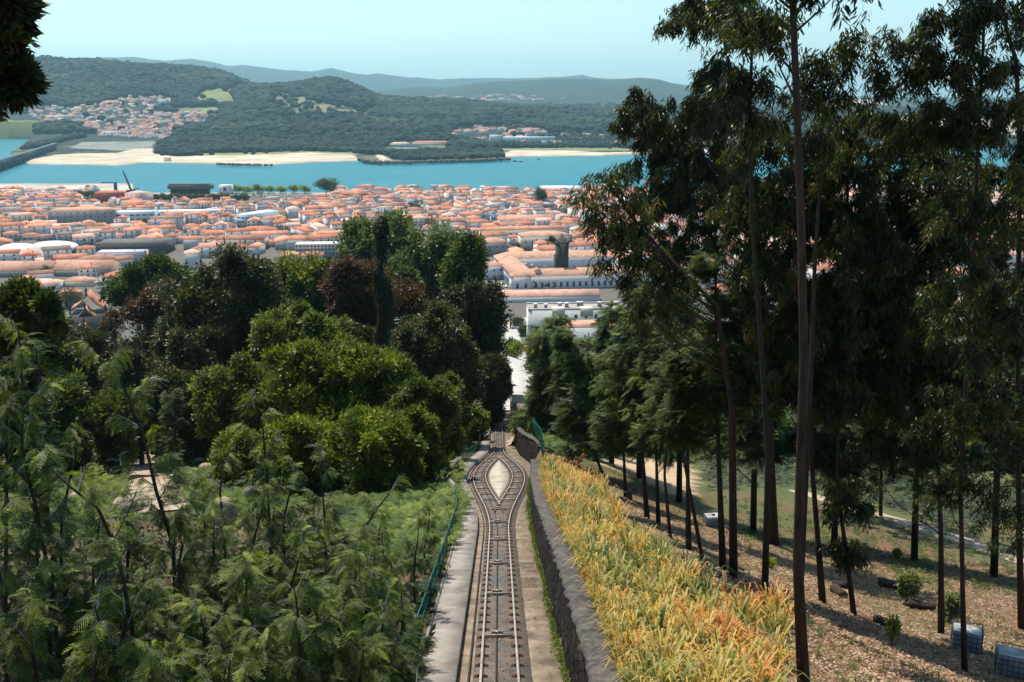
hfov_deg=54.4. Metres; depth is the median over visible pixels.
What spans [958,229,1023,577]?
conifer tree
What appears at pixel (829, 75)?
eucalyptus tree
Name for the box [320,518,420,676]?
acacia sapling
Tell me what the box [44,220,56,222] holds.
town house
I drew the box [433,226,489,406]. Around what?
broadleaf tree
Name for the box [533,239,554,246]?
town house
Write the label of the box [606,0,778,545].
eucalyptus tree
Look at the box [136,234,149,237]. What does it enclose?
town house
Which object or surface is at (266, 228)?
market hall
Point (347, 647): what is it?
acacia sapling
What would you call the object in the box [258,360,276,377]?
broadleaf tree
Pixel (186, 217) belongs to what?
town house
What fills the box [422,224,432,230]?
town house
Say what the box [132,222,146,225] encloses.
town house
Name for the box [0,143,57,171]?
truss bridge
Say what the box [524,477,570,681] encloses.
moss
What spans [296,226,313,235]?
town house
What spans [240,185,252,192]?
town tree
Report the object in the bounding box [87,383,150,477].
broadleaf tree
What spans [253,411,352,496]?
broadleaf tree
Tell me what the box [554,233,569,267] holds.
church tower
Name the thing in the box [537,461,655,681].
wall grass
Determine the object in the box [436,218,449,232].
town house
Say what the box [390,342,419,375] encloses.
broadleaf tree
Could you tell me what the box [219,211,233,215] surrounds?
town house
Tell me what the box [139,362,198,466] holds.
broadleaf tree
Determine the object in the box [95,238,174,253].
school building
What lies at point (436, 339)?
broadleaf tree
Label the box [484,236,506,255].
corner house
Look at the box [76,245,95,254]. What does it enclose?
town house
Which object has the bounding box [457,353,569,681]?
apron
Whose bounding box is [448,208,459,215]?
town house
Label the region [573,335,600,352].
conifer tree
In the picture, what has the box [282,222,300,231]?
town house
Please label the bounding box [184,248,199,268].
town house
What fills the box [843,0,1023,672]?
eucalyptus tree
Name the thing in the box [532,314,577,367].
conifer tree
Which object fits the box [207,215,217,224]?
town house
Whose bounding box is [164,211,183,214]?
town house
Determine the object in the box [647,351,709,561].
conifer tree
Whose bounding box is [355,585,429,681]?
acacia sapling
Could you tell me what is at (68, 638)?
acacia sapling
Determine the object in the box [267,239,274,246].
town house
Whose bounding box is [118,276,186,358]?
broadleaf tree
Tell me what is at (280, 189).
town tree
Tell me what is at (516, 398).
garden wall
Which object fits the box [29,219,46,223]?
town house
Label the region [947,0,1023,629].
eucalyptus tree
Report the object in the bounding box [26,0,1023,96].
sky
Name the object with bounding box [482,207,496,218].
town house
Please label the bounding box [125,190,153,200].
pink apartments
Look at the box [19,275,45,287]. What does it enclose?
town house
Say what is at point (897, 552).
shrub
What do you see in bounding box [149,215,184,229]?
town house
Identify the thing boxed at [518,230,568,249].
villa
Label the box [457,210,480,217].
town house
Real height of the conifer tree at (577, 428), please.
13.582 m
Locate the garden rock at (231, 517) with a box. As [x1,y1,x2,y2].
[215,497,236,527]
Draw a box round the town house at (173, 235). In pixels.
[164,232,180,243]
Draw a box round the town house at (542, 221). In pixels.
[535,217,551,225]
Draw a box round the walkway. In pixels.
[417,425,490,681]
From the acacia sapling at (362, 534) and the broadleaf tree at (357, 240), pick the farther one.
the broadleaf tree at (357, 240)
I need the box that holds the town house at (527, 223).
[513,221,530,225]
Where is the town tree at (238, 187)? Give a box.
[233,184,242,192]
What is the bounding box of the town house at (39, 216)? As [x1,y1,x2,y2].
[32,213,44,219]
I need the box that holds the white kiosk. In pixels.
[218,184,232,193]
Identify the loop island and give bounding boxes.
[489,461,508,496]
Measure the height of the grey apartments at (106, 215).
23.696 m
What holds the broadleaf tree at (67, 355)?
on the hillside
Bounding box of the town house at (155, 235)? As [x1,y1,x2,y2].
[149,232,164,237]
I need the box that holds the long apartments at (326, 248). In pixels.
[295,241,343,257]
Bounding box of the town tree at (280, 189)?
[274,185,287,192]
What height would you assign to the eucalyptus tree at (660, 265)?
18.009 m
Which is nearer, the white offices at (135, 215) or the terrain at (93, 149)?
the white offices at (135, 215)
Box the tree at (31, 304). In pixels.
[0,273,77,518]
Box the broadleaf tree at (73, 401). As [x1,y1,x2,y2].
[41,364,103,481]
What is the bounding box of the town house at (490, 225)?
[482,223,502,226]
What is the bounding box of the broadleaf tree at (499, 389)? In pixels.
[475,349,515,427]
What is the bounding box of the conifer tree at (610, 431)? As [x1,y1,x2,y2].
[585,280,673,519]
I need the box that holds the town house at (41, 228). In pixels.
[25,222,55,233]
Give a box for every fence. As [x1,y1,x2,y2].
[398,486,456,672]
[461,433,480,459]
[532,418,543,455]
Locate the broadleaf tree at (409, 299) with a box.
[376,275,430,330]
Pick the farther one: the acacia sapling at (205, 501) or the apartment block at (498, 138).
the apartment block at (498, 138)
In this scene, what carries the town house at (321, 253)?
on the hillside
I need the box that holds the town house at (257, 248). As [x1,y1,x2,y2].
[244,242,264,254]
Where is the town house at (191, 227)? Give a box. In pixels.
[187,226,203,235]
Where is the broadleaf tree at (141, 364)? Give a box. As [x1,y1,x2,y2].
[96,344,161,465]
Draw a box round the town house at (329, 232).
[313,230,343,237]
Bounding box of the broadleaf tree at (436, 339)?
[389,296,489,423]
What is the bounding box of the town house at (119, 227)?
[109,222,131,232]
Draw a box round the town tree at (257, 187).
[250,183,263,192]
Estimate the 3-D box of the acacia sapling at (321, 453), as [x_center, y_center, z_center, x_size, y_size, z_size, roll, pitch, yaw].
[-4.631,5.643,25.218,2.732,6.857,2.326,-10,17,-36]
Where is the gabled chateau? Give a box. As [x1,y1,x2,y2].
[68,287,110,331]
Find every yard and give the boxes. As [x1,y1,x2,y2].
[504,358,533,409]
[506,427,514,445]
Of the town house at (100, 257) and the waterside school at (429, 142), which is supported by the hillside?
the town house at (100, 257)
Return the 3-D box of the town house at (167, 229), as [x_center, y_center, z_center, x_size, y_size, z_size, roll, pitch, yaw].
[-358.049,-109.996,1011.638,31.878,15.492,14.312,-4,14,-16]
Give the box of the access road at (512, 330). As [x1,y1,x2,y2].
[505,317,528,371]
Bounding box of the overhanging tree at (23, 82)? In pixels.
[0,0,52,121]
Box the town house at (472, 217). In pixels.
[466,215,482,219]
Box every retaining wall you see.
[504,355,539,462]
[529,459,620,681]
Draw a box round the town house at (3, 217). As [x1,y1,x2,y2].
[0,215,9,219]
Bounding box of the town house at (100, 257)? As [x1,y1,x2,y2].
[79,253,115,259]
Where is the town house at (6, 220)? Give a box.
[0,218,12,222]
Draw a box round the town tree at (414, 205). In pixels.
[408,202,421,207]
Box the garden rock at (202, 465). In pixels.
[199,463,210,468]
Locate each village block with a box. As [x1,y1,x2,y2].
[46,115,82,118]
[101,131,127,134]
[102,101,121,106]
[159,99,169,103]
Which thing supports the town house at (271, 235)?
on the hillside
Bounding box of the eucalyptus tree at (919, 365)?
[834,96,1021,634]
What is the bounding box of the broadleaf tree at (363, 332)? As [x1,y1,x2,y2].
[335,315,375,349]
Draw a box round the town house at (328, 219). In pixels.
[322,214,340,226]
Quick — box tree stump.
[624,487,635,499]
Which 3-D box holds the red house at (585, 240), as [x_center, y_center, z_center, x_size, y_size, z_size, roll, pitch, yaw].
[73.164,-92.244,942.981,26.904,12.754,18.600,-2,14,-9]
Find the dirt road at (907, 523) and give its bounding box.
[789,490,1023,562]
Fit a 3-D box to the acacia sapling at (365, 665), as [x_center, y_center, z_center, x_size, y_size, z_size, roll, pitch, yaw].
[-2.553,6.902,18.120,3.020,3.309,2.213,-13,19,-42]
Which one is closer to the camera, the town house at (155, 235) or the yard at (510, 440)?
the yard at (510, 440)
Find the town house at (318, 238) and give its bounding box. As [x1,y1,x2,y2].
[308,233,332,241]
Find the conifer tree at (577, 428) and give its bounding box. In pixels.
[548,325,622,476]
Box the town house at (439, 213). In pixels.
[437,210,446,216]
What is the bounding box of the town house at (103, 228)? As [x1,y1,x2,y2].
[85,227,107,229]
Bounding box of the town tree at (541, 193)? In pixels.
[532,186,547,200]
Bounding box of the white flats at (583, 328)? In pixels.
[564,320,622,340]
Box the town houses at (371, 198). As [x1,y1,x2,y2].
[0,184,1023,309]
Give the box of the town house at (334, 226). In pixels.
[330,221,348,229]
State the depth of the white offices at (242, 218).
1098.72 m
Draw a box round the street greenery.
[2,190,963,312]
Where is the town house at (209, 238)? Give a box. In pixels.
[205,235,217,242]
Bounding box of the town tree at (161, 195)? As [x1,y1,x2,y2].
[157,193,167,201]
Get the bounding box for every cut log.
[830,583,847,598]
[832,580,847,588]
[873,614,889,625]
[878,577,897,589]
[908,599,935,610]
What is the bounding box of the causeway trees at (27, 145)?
[20,133,86,149]
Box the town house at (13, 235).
[2,230,19,240]
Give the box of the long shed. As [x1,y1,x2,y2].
[501,289,599,301]
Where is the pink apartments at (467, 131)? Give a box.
[463,129,472,134]
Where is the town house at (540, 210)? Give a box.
[532,207,545,214]
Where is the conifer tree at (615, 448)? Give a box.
[588,324,660,496]
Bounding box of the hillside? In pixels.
[0,195,1023,681]
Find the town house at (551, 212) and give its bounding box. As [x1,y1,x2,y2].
[546,210,557,217]
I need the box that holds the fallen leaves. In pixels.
[461,506,562,681]
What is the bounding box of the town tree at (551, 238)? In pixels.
[545,235,557,243]
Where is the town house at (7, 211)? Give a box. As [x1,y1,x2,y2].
[3,208,20,215]
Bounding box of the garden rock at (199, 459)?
[192,457,205,465]
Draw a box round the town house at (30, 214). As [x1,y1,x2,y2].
[28,212,35,219]
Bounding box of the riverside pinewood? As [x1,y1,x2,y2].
[153,118,1016,155]
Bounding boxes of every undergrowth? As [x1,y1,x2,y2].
[0,457,131,544]
[162,457,308,515]
[206,404,479,498]
[535,431,762,461]
[698,449,1023,529]
[723,496,1023,593]
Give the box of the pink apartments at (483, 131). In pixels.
[479,129,488,134]
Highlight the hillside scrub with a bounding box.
[113,333,1022,458]
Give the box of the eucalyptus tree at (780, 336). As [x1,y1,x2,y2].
[703,116,860,603]
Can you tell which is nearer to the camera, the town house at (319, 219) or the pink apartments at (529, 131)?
the town house at (319, 219)
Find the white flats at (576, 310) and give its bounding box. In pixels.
[526,301,626,336]
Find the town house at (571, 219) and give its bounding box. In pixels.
[562,217,578,225]
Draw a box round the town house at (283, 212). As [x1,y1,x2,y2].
[279,210,286,216]
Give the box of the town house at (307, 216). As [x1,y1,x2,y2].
[302,212,321,223]
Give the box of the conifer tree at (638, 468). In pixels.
[613,276,663,478]
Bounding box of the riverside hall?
[539,186,580,190]
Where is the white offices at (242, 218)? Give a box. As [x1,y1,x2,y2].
[237,210,278,227]
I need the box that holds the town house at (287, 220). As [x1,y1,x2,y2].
[278,217,292,222]
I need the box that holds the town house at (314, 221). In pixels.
[310,219,323,224]
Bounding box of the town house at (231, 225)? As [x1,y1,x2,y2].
[227,222,236,227]
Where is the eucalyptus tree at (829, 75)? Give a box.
[781,26,876,573]
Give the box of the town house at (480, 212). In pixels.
[472,209,484,217]
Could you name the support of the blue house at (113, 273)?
on the hillside
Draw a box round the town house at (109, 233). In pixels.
[101,228,116,240]
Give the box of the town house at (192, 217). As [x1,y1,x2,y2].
[187,210,209,223]
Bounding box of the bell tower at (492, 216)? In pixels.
[490,210,495,221]
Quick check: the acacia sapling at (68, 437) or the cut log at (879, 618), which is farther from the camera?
the cut log at (879, 618)
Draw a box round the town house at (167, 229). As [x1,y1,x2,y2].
[142,225,175,235]
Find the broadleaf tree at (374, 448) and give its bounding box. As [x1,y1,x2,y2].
[326,399,428,495]
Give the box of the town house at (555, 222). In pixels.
[550,220,561,224]
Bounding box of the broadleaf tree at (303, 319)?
[244,294,356,361]
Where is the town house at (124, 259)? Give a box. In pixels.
[114,255,133,264]
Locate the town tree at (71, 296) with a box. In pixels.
[58,286,87,306]
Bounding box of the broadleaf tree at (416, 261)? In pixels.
[379,214,461,301]
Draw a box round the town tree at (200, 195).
[197,193,208,197]
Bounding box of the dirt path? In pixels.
[125,454,194,513]
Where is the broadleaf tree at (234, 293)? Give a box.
[143,238,293,452]
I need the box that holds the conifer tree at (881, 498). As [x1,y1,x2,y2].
[791,213,935,515]
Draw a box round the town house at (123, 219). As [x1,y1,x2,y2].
[113,215,129,222]
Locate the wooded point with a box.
[376,146,505,159]
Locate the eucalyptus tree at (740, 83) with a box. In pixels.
[701,1,803,597]
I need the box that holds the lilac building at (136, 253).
[96,249,148,261]
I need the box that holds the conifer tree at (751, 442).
[689,262,798,533]
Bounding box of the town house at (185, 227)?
[182,223,199,231]
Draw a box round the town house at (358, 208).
[353,205,363,211]
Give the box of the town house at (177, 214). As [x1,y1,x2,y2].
[160,213,185,224]
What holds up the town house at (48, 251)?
on the hillside
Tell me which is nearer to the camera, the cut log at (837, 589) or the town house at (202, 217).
the cut log at (837, 589)
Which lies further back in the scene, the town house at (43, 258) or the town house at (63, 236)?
the town house at (63, 236)
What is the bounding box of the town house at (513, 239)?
[507,233,517,245]
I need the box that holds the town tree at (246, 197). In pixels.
[240,192,249,200]
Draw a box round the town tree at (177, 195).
[172,193,182,197]
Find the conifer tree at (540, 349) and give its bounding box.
[507,328,564,440]
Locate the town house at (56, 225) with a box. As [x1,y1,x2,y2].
[52,223,70,226]
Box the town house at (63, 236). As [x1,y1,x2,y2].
[56,230,74,241]
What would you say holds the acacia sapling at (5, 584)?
on the hillside
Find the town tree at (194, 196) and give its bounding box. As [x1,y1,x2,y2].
[189,193,198,198]
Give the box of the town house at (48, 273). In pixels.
[27,269,54,278]
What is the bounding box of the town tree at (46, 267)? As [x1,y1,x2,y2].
[40,264,55,272]
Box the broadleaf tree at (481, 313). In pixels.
[436,277,512,400]
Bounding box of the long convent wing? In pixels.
[479,225,567,235]
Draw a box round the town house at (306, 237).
[304,233,340,241]
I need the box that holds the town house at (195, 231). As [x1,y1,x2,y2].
[190,227,201,235]
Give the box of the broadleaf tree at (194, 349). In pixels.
[151,322,229,460]
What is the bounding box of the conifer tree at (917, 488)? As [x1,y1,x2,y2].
[833,265,992,561]
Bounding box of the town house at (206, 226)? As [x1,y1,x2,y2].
[200,222,210,229]
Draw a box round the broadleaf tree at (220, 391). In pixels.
[186,347,285,468]
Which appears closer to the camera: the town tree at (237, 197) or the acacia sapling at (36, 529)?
the acacia sapling at (36, 529)
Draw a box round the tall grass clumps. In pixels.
[536,455,815,681]
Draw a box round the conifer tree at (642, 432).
[626,330,691,537]
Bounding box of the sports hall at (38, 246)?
[21,241,78,253]
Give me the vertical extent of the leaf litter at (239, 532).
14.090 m
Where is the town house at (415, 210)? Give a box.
[403,207,424,213]
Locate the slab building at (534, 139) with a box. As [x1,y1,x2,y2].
[503,137,554,141]
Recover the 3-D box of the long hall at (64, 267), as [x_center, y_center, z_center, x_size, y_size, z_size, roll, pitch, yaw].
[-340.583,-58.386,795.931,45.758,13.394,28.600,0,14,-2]
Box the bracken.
[317,456,474,573]
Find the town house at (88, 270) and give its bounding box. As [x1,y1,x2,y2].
[77,263,97,277]
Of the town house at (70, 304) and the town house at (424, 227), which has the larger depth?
the town house at (424, 227)
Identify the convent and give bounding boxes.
[493,249,660,289]
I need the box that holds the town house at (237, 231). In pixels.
[225,227,256,234]
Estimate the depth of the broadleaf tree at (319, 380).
85.12 m
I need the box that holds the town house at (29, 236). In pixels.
[21,232,39,239]
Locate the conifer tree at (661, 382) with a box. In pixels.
[646,288,728,551]
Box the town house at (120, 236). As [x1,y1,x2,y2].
[116,231,123,238]
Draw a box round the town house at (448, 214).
[441,212,455,217]
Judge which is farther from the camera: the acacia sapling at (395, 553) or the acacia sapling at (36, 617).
the acacia sapling at (395, 553)
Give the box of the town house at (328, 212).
[323,211,336,216]
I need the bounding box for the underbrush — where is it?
[0,504,442,680]
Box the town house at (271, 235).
[250,230,288,239]
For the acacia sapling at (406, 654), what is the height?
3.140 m
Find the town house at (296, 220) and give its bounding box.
[289,218,300,222]
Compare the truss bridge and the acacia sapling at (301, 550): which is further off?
the truss bridge
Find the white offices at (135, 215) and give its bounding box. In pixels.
[116,210,156,223]
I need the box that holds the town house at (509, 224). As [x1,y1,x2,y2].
[502,223,524,225]
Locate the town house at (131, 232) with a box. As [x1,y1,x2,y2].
[123,226,144,238]
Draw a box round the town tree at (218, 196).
[214,192,222,200]
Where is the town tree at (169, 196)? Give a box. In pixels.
[163,193,173,202]
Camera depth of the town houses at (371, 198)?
1288.08 m
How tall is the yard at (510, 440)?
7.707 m
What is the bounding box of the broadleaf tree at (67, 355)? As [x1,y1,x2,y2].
[0,344,83,380]
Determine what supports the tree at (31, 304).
on the hillside
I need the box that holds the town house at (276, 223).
[273,220,285,229]
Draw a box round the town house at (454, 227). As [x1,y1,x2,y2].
[452,225,465,234]
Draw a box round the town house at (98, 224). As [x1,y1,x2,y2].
[86,222,103,227]
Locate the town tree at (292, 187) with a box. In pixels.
[285,184,300,191]
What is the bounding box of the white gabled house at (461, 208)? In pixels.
[456,205,467,211]
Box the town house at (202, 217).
[197,212,208,224]
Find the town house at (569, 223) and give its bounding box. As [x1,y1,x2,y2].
[561,220,577,231]
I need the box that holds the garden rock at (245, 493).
[242,486,259,503]
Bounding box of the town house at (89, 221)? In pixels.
[82,219,95,222]
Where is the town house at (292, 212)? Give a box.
[285,205,301,218]
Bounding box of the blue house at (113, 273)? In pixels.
[98,268,119,292]
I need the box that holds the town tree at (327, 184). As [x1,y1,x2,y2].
[313,177,340,193]
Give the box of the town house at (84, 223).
[60,223,94,225]
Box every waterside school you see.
[390,142,409,145]
[412,141,447,144]
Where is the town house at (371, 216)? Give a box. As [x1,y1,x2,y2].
[367,214,378,220]
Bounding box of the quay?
[154,193,329,194]
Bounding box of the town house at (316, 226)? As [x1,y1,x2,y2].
[310,222,329,230]
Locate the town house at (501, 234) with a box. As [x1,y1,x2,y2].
[486,231,506,240]
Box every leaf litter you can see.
[0,515,438,680]
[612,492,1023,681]
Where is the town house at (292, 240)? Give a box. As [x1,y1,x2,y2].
[284,235,305,249]
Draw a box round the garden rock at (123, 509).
[110,495,143,513]
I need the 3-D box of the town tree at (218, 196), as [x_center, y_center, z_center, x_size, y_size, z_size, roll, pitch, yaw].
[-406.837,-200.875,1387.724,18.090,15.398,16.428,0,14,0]
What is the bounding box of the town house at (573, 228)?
[569,226,581,233]
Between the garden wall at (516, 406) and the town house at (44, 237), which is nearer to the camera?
the garden wall at (516, 406)
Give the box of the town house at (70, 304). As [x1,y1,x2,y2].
[60,288,81,306]
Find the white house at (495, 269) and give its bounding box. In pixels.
[485,260,502,278]
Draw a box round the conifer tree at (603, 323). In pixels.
[567,300,644,466]
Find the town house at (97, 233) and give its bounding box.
[81,228,102,241]
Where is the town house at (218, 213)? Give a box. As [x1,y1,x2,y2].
[213,211,223,215]
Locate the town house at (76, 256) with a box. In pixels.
[53,252,87,260]
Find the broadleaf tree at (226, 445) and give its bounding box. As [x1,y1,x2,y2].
[204,424,264,484]
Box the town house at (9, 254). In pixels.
[0,249,20,260]
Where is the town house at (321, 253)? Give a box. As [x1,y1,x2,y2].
[300,250,323,261]
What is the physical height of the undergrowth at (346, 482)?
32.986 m
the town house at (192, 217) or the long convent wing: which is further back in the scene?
the town house at (192, 217)
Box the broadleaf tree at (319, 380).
[256,331,418,470]
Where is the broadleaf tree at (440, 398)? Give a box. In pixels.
[381,374,463,467]
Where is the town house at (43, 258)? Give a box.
[35,257,51,260]
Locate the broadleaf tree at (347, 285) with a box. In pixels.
[316,249,391,329]
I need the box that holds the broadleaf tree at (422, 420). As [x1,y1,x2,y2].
[399,402,442,483]
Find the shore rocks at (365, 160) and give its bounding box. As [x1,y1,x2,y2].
[357,157,381,163]
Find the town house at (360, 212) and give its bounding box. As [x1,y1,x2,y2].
[352,210,366,217]
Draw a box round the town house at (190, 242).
[183,236,204,249]
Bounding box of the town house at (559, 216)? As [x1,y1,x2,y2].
[555,213,572,219]
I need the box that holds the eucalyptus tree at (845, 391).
[767,107,929,615]
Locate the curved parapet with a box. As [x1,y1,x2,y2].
[444,457,461,492]
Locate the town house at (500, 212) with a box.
[495,210,507,215]
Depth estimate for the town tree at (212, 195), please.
1385.13 m
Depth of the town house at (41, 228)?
1031.97 m
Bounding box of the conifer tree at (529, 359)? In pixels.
[521,323,545,409]
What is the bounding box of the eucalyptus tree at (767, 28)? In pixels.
[691,0,882,681]
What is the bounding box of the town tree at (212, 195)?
[206,193,215,200]
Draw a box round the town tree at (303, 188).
[298,185,310,192]
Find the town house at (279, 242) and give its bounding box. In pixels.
[274,235,287,249]
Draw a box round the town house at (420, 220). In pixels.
[412,214,427,225]
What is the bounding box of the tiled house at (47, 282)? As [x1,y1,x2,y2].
[39,277,63,288]
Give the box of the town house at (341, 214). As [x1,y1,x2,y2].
[334,210,351,217]
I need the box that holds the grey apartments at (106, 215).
[47,206,117,223]
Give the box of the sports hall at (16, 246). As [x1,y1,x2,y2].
[0,243,32,248]
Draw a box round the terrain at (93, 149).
[0,57,1023,190]
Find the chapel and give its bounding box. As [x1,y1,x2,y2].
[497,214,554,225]
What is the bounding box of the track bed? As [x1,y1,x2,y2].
[471,410,531,681]
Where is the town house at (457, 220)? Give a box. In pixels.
[450,216,465,231]
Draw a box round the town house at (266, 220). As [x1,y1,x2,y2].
[260,215,276,226]
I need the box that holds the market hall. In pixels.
[245,225,276,230]
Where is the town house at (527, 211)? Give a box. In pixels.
[522,207,532,214]
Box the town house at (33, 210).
[27,208,39,213]
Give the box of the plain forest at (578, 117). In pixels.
[22,55,989,133]
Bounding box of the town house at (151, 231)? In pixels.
[146,228,161,234]
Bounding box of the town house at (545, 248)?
[533,244,554,250]
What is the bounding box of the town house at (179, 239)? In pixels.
[176,235,201,243]
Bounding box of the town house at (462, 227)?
[457,225,470,235]
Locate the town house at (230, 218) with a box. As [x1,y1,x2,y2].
[218,213,235,223]
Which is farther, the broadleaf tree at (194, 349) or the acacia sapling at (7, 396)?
the broadleaf tree at (194, 349)
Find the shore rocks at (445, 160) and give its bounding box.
[381,157,510,163]
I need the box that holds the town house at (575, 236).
[570,232,582,241]
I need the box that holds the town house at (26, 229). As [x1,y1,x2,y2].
[24,226,28,233]
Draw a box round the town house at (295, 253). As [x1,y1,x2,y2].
[280,250,300,259]
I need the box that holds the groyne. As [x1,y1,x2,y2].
[216,163,272,165]
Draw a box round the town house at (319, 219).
[307,218,322,224]
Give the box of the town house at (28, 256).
[20,250,37,260]
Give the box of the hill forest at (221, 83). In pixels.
[8,55,556,115]
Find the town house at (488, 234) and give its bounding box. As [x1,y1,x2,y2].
[469,232,494,237]
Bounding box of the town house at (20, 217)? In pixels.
[9,212,28,221]
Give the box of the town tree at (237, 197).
[231,192,241,200]
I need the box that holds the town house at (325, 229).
[315,228,332,231]
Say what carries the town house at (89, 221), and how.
on the hillside
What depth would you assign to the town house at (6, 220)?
1075.27 m
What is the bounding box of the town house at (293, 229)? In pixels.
[289,225,313,234]
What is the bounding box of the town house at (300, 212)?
[298,210,316,223]
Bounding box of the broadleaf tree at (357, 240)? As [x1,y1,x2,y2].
[331,206,425,265]
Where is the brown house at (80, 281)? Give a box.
[63,276,98,286]
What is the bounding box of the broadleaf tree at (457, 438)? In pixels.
[433,370,467,457]
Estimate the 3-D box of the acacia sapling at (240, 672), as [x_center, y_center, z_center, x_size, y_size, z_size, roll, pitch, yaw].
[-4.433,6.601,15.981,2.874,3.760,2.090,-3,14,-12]
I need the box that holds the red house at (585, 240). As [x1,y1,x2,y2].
[573,237,604,246]
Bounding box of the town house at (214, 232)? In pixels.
[205,230,222,235]
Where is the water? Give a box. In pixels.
[0,139,1013,192]
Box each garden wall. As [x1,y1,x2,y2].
[512,394,525,403]
[513,403,525,410]
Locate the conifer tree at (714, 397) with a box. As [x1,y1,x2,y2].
[662,250,786,569]
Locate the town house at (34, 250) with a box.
[21,248,41,256]
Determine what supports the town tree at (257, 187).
on the quay
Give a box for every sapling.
[0,314,126,681]
[0,343,81,681]
[0,376,67,681]
[0,486,87,681]
[0,562,107,681]
[0,587,92,681]
[16,558,130,681]
[20,417,104,663]
[23,443,180,681]
[38,583,129,681]
[51,507,134,676]
[63,579,172,681]
[64,337,244,679]
[89,481,187,679]
[103,567,220,681]
[113,639,206,681]
[142,467,240,625]
[146,510,237,660]
[156,584,219,681]
[157,597,246,681]
[171,498,243,664]
[186,452,270,681]
[186,640,265,681]
[194,558,278,681]
[197,620,302,681]
[210,544,288,681]
[218,484,292,664]
[226,389,322,641]
[241,455,322,609]
[250,525,335,680]
[262,568,349,681]
[269,580,364,681]
[272,537,401,681]
[273,598,371,681]
[277,517,360,661]
[280,437,357,617]
[286,473,411,621]
[306,561,431,681]
[310,632,402,681]
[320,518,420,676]
[335,616,422,681]
[342,522,440,658]
[353,504,393,593]
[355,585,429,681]
[375,537,442,678]
[375,576,432,681]
[376,540,422,639]
[398,511,442,612]
[405,499,452,577]
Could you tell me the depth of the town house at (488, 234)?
931.49 m
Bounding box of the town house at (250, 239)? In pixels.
[217,234,267,247]
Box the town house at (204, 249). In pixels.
[197,242,224,257]
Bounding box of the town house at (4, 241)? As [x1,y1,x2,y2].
[0,237,12,245]
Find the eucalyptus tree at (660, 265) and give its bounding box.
[557,163,737,578]
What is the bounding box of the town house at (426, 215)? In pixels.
[402,213,428,216]
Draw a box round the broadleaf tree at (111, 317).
[97,308,126,350]
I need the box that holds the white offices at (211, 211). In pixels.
[157,209,219,215]
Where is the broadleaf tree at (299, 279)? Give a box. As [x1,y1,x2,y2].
[272,247,336,318]
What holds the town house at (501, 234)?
on the hillside
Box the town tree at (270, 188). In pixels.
[262,185,274,192]
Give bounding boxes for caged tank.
[702,511,717,528]
[950,619,983,653]
[994,641,1023,679]
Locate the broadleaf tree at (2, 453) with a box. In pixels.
[0,363,52,492]
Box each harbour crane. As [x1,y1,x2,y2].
[101,182,117,189]
[122,170,138,191]
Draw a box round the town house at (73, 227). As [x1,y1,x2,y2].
[68,223,86,231]
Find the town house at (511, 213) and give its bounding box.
[506,211,515,214]
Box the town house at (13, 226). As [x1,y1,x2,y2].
[0,221,23,237]
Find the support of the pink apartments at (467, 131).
on the terrain at (93, 149)
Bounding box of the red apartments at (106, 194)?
[94,189,125,202]
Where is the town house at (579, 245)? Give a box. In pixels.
[569,241,597,249]
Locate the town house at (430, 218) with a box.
[427,215,441,224]
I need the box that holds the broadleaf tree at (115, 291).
[96,249,194,352]
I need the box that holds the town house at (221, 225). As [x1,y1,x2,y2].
[214,221,227,229]
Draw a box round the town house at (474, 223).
[466,218,491,227]
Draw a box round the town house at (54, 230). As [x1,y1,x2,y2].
[50,226,69,239]
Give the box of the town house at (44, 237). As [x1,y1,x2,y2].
[35,233,53,240]
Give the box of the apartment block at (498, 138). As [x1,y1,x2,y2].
[490,135,502,142]
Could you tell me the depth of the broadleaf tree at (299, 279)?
149.78 m
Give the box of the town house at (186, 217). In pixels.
[184,213,187,222]
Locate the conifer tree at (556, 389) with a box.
[541,340,614,460]
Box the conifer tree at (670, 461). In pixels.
[618,289,712,502]
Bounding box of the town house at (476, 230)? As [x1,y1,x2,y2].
[470,228,478,232]
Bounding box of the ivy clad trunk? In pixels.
[370,214,397,350]
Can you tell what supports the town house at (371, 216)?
on the hillside
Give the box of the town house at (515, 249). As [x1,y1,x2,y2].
[508,246,523,251]
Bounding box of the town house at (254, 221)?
[246,217,260,226]
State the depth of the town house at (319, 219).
1093.11 m
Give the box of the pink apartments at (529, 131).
[523,129,532,134]
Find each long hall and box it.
[0,261,55,276]
[53,260,120,275]
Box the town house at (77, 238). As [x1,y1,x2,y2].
[72,233,95,244]
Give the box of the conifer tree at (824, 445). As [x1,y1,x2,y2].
[778,339,891,541]
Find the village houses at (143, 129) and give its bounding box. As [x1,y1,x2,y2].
[7,94,703,143]
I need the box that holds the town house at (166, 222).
[160,220,173,224]
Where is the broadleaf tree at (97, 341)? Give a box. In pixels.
[62,319,116,457]
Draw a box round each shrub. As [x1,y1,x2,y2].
[460,404,491,440]
[503,340,524,358]
[505,337,517,350]
[511,316,524,325]
[517,324,526,335]
[760,556,777,568]
[883,613,902,644]
[890,567,922,603]
[891,548,903,559]
[936,590,966,622]
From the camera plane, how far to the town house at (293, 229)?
1032.37 m
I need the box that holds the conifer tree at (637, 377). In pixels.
[602,311,703,523]
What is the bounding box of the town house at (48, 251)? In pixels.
[41,244,71,260]

